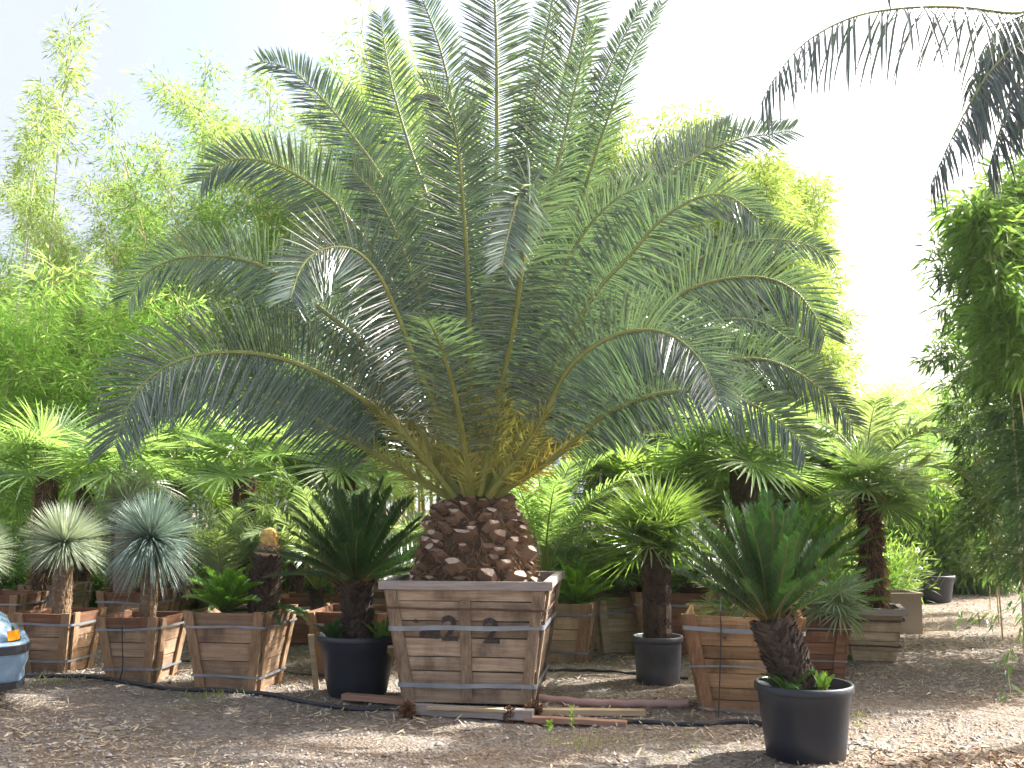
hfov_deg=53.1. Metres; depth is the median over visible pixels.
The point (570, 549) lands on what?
shrub
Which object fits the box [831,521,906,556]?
shrub
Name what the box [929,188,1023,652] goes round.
bamboo
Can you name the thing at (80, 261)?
bamboo
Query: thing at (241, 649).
wooden planter box
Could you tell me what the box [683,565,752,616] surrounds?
fan palm
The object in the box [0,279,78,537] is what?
bamboo
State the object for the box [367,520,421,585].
shrub
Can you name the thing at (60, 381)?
bamboo
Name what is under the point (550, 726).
weed sprig
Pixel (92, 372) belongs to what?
bamboo
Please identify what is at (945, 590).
plant pot
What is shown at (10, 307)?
bamboo
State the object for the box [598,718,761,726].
hose
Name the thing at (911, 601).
square planter
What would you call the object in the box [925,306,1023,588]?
bamboo
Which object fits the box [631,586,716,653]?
wooden planter box
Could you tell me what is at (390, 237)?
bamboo
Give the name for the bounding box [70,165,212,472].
bamboo
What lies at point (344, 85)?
bamboo
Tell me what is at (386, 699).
board
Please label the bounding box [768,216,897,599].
bamboo
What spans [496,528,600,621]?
shrub
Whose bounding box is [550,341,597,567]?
bamboo
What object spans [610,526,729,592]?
shrub
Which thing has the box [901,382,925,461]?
bamboo
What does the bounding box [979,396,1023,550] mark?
bamboo
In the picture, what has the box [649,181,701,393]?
bamboo
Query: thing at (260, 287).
bamboo
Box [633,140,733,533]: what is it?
bamboo
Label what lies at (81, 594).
wooden planter box
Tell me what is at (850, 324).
bamboo
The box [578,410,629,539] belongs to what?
bamboo
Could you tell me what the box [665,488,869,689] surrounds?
cycad
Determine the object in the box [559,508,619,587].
shrub
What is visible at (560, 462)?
bamboo
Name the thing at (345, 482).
fan palm
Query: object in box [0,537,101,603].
shrub
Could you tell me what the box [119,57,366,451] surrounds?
bamboo
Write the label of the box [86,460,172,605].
yucca
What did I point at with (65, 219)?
bamboo
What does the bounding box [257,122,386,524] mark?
bamboo
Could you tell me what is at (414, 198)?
bamboo
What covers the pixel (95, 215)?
bamboo
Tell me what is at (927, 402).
bamboo
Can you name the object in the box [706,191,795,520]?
bamboo
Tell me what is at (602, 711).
board
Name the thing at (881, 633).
wooden planter box
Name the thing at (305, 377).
bamboo
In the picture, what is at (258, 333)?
bamboo
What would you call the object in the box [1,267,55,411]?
bamboo
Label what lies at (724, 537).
shrub
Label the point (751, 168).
bamboo
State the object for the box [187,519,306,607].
shrub
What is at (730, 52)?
sky
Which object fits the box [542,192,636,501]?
bamboo
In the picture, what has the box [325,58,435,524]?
bamboo
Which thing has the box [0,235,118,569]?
bamboo
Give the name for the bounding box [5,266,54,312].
bamboo
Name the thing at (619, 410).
bamboo
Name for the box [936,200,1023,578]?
bamboo
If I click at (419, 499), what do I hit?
bamboo
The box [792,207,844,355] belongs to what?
bamboo
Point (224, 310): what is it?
bamboo
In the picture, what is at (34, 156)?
bamboo
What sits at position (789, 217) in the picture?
bamboo
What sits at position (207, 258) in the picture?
bamboo
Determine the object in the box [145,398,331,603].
fan palm
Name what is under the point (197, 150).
bamboo
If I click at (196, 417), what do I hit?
bamboo
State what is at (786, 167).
bamboo
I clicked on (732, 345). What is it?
bamboo
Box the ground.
[0,508,1023,767]
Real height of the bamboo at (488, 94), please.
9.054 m
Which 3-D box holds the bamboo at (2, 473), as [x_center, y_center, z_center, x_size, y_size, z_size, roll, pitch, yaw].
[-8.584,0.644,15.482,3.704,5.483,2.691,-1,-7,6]
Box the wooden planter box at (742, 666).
[681,604,806,714]
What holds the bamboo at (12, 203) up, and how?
on the ground
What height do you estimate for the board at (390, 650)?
0.427 m
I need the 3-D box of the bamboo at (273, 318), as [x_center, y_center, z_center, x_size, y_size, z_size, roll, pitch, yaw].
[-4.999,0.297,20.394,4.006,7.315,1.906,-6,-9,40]
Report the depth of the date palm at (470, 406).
8.29 m
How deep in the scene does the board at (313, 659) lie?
8.83 m
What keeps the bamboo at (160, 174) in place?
on the ground
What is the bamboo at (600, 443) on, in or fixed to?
on the ground
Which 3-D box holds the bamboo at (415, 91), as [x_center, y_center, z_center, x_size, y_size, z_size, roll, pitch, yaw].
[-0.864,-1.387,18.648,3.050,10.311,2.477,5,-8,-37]
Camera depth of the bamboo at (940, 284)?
10.85 m
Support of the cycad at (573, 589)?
on the wooden planter box at (574, 633)
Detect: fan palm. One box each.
[0,396,117,590]
[0,426,43,532]
[5,406,155,593]
[28,414,196,590]
[92,401,237,603]
[115,452,236,607]
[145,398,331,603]
[233,415,366,592]
[277,425,421,593]
[555,428,727,592]
[579,465,732,637]
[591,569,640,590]
[612,437,766,587]
[629,387,848,605]
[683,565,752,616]
[719,428,852,609]
[728,423,866,609]
[731,602,809,622]
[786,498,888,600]
[793,569,878,645]
[808,429,939,621]
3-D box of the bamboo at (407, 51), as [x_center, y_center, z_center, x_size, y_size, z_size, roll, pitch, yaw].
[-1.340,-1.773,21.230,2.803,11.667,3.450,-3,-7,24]
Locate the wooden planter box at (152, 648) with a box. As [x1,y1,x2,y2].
[95,609,185,682]
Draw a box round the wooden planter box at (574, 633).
[549,599,600,662]
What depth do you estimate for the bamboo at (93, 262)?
27.43 m
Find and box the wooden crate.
[378,571,563,704]
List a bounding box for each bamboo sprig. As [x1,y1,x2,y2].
[948,585,1023,631]
[994,616,1023,703]
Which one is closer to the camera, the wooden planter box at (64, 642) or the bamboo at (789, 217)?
the wooden planter box at (64, 642)
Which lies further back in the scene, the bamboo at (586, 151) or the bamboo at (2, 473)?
the bamboo at (586, 151)
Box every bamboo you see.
[0,95,73,444]
[0,169,113,517]
[0,170,132,380]
[0,223,36,315]
[0,235,58,351]
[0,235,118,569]
[0,249,21,310]
[0,264,159,515]
[0,272,191,586]
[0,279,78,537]
[0,281,226,575]
[0,286,37,458]
[0,286,108,556]
[0,290,74,517]
[0,290,105,540]
[0,295,108,526]
[0,309,113,570]
[0,354,30,573]
[1,76,86,312]
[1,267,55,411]
[2,301,157,545]
[4,219,112,483]
[4,226,83,424]
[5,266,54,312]
[8,0,110,536]
[23,204,118,551]
[27,201,104,512]
[30,262,81,417]
[55,165,161,376]
[61,322,198,576]
[62,241,218,497]
[63,240,112,332]
[67,192,270,551]
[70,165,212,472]
[70,296,262,527]
[71,194,179,508]
[72,87,205,479]
[82,134,163,354]
[98,239,197,510]
[100,137,194,349]
[100,322,222,538]
[101,197,182,495]
[111,182,217,510]
[115,186,261,389]
[115,218,177,484]
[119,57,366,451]
[130,312,288,534]
[131,74,340,507]
[133,130,235,526]
[142,217,201,327]
[157,42,244,514]
[163,130,270,500]
[163,189,246,394]
[164,100,274,485]
[189,100,418,469]
[190,345,341,575]
[191,240,286,571]
[195,107,340,489]
[197,203,289,511]
[208,169,325,518]
[209,275,260,345]
[212,223,332,507]
[215,189,324,507]
[230,51,305,496]
[233,167,428,517]
[244,133,372,506]
[255,149,356,503]
[255,234,343,507]
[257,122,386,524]
[264,213,355,522]
[265,68,359,489]
[265,81,390,497]
[266,191,398,488]
[299,103,428,517]
[305,44,440,503]
[306,167,393,516]
[318,0,425,528]
[320,142,454,490]
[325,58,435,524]
[327,234,408,503]
[334,94,414,514]
[335,166,428,540]
[336,90,434,512]
[337,69,427,521]
[338,68,441,515]
[355,104,459,528]
[358,28,481,340]
[363,65,494,491]
[380,48,492,286]
[400,70,473,475]
[401,57,517,509]
[424,138,489,503]
[483,44,585,280]
[493,109,634,280]
[531,442,559,485]
[533,168,643,514]
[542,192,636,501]
[542,321,588,542]
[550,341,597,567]
[556,170,643,527]
[566,214,642,530]
[571,200,609,576]
[573,117,677,491]
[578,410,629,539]
[590,92,718,526]
[610,184,724,528]
[622,191,669,484]
[625,100,729,491]
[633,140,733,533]
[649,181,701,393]
[654,96,755,560]
[672,110,729,538]
[692,220,752,526]
[693,113,787,531]
[703,113,747,537]
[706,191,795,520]
[708,184,766,533]
[710,219,811,507]
[725,136,856,609]
[732,162,854,608]
[735,148,851,506]
[738,153,809,186]
[742,191,856,520]
[751,185,852,534]
[754,161,857,520]
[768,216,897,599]
[772,183,854,531]
[782,158,871,420]
[789,166,879,436]
[791,173,866,418]
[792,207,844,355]
[856,382,920,466]
[856,382,956,473]
[861,370,930,470]
[873,391,899,491]
[896,374,984,464]
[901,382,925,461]
[901,384,953,474]
[907,230,1023,594]
[907,322,1023,639]
[922,231,1023,586]
[923,171,1023,423]
[923,373,966,473]
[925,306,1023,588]
[927,392,1018,623]
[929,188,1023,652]
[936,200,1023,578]
[940,160,1023,388]
[964,465,1010,609]
[967,156,1023,553]
[967,397,1023,591]
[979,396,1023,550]
[991,149,1023,187]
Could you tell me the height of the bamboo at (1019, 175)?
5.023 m
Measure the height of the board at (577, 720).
0.040 m
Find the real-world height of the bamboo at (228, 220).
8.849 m
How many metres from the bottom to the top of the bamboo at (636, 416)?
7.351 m
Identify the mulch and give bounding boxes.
[485,725,1023,767]
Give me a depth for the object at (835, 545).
10.64 m
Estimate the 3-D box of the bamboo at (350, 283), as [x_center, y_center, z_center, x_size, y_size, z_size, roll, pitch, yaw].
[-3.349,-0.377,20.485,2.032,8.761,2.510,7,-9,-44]
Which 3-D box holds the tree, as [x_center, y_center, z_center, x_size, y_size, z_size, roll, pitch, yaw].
[14.733,-0.117,30.374,5.213,10.717,4.814,0,-7,0]
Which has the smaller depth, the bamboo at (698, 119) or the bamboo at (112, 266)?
the bamboo at (698, 119)
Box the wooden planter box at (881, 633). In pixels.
[848,604,908,661]
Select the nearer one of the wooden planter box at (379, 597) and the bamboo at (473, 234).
the wooden planter box at (379, 597)
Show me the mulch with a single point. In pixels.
(1017, 765)
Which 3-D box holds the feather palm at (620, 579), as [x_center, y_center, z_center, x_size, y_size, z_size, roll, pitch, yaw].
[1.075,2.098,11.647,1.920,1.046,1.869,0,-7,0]
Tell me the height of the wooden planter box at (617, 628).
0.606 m
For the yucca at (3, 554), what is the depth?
10.48 m
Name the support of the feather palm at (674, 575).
in the wooden planter box at (687, 595)
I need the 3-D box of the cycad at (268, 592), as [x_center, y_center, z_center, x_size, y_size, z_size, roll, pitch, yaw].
[-2.174,1.713,9.195,0.773,0.858,0.561,-3,-7,23]
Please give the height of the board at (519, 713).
0.073 m
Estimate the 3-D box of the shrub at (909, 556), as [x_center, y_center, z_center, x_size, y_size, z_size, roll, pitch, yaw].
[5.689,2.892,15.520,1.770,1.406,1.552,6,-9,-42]
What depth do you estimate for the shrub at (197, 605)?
15.28 m
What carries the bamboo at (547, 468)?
on the ground
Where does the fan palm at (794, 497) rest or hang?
on the ground
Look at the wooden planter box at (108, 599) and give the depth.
11.67 m
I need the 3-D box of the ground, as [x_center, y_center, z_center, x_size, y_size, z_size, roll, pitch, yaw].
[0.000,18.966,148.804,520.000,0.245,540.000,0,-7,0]
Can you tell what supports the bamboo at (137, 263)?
on the ground
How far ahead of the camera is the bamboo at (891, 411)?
21.06 m
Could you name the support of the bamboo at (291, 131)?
on the ground
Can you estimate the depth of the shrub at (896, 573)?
14.47 m
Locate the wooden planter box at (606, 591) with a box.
[559,585,608,595]
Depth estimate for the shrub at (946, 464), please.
20.83 m
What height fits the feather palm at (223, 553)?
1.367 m
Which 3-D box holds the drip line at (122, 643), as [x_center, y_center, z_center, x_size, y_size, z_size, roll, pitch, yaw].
[-3.500,2.340,9.189,0.040,0.684,0.200,2,-7,-18]
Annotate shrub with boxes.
[0,512,108,585]
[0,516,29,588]
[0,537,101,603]
[4,531,30,581]
[73,546,140,607]
[96,519,195,587]
[137,548,207,608]
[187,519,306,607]
[190,516,219,609]
[278,519,334,594]
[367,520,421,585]
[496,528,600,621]
[544,515,608,570]
[555,530,641,592]
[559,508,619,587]
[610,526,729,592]
[681,516,731,584]
[804,542,855,609]
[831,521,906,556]
[835,535,917,600]
[853,457,969,588]
[856,530,941,606]
[884,443,971,595]
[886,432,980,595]
[921,468,1011,591]
[922,451,1019,595]
[939,449,972,483]
[997,544,1022,593]
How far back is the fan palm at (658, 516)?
9.21 m
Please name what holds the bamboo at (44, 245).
on the ground
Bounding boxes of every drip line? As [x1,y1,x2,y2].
[119,605,125,679]
[718,597,721,716]
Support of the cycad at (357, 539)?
in the plant pot at (358, 665)
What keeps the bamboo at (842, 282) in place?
on the ground
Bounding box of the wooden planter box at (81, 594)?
[17,582,93,607]
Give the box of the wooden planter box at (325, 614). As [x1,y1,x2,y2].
[305,603,395,672]
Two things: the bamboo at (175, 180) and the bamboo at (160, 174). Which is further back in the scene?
the bamboo at (175, 180)
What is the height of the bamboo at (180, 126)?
10.508 m
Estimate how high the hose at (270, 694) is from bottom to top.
0.099 m
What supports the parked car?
on the ground
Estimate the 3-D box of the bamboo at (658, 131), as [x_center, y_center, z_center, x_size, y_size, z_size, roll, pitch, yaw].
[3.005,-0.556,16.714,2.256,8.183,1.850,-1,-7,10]
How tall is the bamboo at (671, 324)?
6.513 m
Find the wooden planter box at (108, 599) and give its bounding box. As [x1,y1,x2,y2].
[95,587,177,615]
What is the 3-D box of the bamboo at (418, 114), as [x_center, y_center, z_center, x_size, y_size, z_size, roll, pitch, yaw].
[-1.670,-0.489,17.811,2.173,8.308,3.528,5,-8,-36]
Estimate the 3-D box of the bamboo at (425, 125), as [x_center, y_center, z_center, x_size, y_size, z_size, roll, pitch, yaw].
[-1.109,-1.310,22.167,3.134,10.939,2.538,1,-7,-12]
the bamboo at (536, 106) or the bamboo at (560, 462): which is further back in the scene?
the bamboo at (536, 106)
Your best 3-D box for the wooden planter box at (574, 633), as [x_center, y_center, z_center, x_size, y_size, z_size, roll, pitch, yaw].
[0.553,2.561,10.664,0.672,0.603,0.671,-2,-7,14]
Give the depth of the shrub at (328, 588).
14.03 m
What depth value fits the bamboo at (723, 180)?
16.60 m
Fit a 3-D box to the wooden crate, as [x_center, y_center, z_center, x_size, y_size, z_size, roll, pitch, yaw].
[-0.288,2.071,8.510,1.360,0.942,1.328,-1,-7,7]
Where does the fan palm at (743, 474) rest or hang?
on the ground
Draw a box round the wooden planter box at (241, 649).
[182,604,297,690]
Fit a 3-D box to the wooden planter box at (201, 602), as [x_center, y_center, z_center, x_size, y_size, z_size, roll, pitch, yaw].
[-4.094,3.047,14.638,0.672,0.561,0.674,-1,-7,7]
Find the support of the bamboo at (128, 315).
on the ground
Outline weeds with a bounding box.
[27,670,875,760]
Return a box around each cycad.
[183,566,264,612]
[226,527,310,625]
[252,471,424,637]
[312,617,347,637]
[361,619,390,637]
[550,554,615,603]
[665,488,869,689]
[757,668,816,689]
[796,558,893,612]
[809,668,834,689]
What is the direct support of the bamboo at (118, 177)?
on the ground
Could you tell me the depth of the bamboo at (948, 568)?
18.46 m
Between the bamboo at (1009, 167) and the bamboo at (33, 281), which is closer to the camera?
the bamboo at (1009, 167)
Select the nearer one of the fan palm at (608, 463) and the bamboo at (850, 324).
the fan palm at (608, 463)
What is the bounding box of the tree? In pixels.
[922,262,1016,553]
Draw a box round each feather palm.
[154,485,296,576]
[227,485,418,609]
[284,508,430,580]
[508,448,653,570]
[536,530,686,603]
[576,509,722,592]
[762,394,991,564]
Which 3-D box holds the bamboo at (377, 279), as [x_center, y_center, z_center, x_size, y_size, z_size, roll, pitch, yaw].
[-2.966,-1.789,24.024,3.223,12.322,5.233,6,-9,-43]
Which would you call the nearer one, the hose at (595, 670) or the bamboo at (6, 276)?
the hose at (595, 670)
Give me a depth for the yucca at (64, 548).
10.00 m
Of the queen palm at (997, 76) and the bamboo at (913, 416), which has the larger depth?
the bamboo at (913, 416)
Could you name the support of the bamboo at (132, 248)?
on the ground
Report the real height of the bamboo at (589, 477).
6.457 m
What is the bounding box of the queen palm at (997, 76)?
[760,0,1023,216]
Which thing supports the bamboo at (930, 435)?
on the ground
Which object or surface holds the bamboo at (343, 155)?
on the ground
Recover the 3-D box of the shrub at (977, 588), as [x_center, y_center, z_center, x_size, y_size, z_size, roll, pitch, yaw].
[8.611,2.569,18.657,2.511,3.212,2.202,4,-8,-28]
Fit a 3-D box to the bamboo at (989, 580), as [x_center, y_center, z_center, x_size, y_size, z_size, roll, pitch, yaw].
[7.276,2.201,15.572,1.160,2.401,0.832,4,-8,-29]
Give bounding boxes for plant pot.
[315,629,393,696]
[632,633,682,685]
[754,676,854,764]
[907,573,955,602]
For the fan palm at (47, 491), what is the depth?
12.70 m
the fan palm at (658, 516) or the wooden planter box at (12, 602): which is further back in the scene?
the wooden planter box at (12, 602)
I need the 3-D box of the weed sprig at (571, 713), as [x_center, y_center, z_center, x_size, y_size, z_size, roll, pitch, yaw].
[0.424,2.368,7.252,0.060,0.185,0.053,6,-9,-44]
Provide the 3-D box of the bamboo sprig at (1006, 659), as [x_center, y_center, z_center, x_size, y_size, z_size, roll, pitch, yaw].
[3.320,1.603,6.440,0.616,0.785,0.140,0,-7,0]
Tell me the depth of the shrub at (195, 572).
14.37 m
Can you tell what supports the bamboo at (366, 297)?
on the ground
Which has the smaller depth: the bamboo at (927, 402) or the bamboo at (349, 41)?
the bamboo at (349, 41)
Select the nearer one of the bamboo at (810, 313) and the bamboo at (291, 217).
the bamboo at (810, 313)
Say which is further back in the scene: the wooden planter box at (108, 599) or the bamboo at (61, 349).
the bamboo at (61, 349)
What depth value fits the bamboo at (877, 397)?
31.01 m
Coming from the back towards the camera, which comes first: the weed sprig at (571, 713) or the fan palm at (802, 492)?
the fan palm at (802, 492)
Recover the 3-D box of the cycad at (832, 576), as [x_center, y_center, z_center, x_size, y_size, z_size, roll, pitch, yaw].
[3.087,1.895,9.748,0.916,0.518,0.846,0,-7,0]
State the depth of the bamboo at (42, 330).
18.46 m
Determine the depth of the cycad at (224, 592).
9.00 m
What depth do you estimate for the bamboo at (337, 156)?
26.56 m
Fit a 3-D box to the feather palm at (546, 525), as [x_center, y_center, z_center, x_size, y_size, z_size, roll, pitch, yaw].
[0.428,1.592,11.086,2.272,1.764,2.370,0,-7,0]
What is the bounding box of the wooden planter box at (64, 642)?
[12,607,106,672]
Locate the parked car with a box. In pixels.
[0,611,30,690]
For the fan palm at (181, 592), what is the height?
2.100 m
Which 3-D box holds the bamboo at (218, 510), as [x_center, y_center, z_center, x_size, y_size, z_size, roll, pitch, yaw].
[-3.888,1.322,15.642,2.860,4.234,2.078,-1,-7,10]
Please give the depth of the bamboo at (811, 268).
15.90 m
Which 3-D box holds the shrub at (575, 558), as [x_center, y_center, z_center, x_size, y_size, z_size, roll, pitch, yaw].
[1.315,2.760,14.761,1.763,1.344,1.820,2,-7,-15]
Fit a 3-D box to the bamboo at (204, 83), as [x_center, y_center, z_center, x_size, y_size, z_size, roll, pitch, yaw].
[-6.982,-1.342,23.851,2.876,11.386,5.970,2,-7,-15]
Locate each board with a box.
[308,634,319,688]
[341,692,406,704]
[387,645,393,661]
[409,703,534,719]
[426,706,506,712]
[524,715,626,726]
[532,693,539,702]
[541,708,645,715]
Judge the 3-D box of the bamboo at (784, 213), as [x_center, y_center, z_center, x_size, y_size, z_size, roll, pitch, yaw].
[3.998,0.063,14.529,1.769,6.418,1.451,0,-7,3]
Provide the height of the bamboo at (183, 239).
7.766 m
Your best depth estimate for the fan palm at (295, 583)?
13.32 m
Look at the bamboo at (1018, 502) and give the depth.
9.71 m
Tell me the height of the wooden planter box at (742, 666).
0.761 m
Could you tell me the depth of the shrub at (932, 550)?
18.23 m
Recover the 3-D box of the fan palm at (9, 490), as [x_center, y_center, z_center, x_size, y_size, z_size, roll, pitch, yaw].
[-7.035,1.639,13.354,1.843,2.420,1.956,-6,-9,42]
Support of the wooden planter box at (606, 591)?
on the ground
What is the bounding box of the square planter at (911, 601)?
[885,590,922,634]
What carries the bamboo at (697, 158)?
on the ground
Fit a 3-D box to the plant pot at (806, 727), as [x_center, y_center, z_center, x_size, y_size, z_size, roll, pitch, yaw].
[1.869,2.141,6.540,0.622,0.461,0.622,3,-7,-23]
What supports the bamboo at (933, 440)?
on the ground
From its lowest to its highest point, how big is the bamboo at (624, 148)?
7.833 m
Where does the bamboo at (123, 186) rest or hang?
on the ground
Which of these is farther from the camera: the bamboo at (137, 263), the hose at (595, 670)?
the bamboo at (137, 263)
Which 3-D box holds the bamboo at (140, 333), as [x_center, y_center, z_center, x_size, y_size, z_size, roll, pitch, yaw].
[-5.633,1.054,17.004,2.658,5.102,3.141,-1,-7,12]
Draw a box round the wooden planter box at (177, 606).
[139,580,197,611]
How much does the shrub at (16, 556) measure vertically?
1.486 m
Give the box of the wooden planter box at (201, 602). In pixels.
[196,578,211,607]
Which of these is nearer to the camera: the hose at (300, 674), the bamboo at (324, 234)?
the hose at (300, 674)
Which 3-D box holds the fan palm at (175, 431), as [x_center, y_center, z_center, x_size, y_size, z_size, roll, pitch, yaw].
[-4.665,1.589,13.837,2.016,2.804,1.973,0,-7,0]
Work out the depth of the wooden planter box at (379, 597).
13.11 m
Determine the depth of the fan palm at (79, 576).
13.99 m
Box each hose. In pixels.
[25,674,403,711]
[181,660,324,676]
[547,668,687,678]
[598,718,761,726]
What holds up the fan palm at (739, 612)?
in the wooden planter box at (742, 666)
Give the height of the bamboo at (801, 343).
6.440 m
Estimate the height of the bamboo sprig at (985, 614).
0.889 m
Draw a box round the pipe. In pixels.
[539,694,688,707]
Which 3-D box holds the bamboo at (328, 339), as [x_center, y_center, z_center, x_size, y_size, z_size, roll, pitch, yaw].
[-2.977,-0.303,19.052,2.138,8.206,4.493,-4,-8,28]
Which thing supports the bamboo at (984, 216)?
on the ground
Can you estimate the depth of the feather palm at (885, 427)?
12.63 m
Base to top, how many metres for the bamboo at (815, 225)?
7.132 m
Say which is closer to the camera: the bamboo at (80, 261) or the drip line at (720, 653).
the drip line at (720, 653)
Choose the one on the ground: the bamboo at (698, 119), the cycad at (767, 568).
the bamboo at (698, 119)
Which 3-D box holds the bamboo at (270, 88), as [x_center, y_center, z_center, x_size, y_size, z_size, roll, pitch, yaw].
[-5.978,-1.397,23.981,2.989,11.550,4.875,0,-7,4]
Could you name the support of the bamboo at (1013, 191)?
on the ground
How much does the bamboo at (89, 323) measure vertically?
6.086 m
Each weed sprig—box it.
[546,719,553,734]
[568,705,574,731]
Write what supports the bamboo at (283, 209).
on the ground
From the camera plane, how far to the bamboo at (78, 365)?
17.84 m
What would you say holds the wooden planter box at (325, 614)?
on the ground
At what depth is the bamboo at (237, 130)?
20.71 m
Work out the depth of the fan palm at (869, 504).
10.72 m
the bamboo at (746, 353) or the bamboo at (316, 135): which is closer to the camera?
the bamboo at (746, 353)
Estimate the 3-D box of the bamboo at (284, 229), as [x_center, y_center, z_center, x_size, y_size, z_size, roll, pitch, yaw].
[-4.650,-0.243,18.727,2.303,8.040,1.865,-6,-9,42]
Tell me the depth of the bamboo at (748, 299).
15.64 m
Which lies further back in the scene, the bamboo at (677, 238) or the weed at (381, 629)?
the bamboo at (677, 238)
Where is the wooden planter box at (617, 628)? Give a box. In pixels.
[592,593,638,652]
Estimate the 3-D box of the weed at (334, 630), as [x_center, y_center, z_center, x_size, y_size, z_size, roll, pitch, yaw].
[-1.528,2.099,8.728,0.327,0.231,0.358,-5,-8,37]
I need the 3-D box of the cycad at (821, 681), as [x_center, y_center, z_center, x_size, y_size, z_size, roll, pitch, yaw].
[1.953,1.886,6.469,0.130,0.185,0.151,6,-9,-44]
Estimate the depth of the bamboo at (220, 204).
21.38 m
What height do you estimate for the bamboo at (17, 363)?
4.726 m
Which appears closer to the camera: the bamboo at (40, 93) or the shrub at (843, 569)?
the shrub at (843, 569)
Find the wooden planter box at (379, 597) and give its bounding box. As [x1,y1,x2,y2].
[373,586,385,604]
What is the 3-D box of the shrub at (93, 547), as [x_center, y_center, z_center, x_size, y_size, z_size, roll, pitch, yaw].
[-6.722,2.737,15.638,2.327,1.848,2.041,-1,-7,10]
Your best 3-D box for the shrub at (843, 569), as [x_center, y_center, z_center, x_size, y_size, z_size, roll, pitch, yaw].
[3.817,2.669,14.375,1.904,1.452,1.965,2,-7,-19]
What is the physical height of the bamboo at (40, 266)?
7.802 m
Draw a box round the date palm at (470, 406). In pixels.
[80,0,869,603]
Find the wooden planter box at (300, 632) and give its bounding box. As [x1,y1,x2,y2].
[280,592,340,642]
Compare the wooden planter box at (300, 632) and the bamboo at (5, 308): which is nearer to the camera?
the wooden planter box at (300, 632)
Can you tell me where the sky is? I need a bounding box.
[0,0,1023,507]
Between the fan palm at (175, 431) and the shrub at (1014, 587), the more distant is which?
the shrub at (1014, 587)
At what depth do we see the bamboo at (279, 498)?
21.46 m
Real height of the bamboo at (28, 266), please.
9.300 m
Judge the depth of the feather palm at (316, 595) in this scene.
11.31 m
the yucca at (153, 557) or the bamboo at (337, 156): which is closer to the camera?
the yucca at (153, 557)
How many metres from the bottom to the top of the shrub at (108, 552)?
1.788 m
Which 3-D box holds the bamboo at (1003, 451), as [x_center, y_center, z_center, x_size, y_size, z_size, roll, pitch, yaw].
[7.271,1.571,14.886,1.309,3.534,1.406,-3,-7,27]
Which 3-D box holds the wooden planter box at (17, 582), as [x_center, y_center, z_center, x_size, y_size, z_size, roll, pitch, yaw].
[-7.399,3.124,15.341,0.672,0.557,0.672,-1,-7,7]
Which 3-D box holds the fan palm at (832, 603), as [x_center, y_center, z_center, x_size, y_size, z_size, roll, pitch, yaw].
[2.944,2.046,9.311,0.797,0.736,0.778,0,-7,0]
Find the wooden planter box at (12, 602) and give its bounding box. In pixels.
[0,589,49,622]
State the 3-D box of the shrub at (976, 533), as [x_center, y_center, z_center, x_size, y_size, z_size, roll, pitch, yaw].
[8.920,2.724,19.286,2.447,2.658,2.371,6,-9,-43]
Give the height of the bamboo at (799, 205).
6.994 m
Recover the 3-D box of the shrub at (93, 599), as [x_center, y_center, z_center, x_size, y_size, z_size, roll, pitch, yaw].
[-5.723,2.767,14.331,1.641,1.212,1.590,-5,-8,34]
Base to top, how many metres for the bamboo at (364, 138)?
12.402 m
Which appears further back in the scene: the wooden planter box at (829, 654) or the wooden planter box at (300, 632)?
the wooden planter box at (300, 632)
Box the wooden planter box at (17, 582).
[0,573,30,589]
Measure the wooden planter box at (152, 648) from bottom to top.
0.591 m
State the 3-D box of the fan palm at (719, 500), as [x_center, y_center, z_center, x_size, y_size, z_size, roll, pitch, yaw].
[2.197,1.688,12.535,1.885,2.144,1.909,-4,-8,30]
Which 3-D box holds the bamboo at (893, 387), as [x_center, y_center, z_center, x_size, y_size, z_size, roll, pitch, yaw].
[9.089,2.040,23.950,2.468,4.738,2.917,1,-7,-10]
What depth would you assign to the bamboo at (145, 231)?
19.04 m
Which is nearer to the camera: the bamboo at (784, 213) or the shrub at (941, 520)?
the bamboo at (784, 213)
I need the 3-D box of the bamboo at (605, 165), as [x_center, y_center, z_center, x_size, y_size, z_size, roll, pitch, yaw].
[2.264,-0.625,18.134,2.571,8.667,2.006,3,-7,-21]
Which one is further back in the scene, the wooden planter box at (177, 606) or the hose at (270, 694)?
the wooden planter box at (177, 606)
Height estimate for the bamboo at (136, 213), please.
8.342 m
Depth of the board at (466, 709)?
7.65 m
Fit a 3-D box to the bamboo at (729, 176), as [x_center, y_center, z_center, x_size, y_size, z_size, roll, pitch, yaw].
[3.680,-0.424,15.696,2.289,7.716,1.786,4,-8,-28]
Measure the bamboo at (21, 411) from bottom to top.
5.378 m
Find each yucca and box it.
[0,519,22,581]
[15,500,111,613]
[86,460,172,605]
[90,482,206,617]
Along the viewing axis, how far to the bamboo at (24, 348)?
16.66 m
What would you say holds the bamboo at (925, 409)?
on the ground
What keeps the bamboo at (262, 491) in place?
on the ground
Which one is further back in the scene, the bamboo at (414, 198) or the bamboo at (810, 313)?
the bamboo at (414, 198)
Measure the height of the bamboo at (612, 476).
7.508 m
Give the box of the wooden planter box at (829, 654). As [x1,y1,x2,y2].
[801,610,851,679]

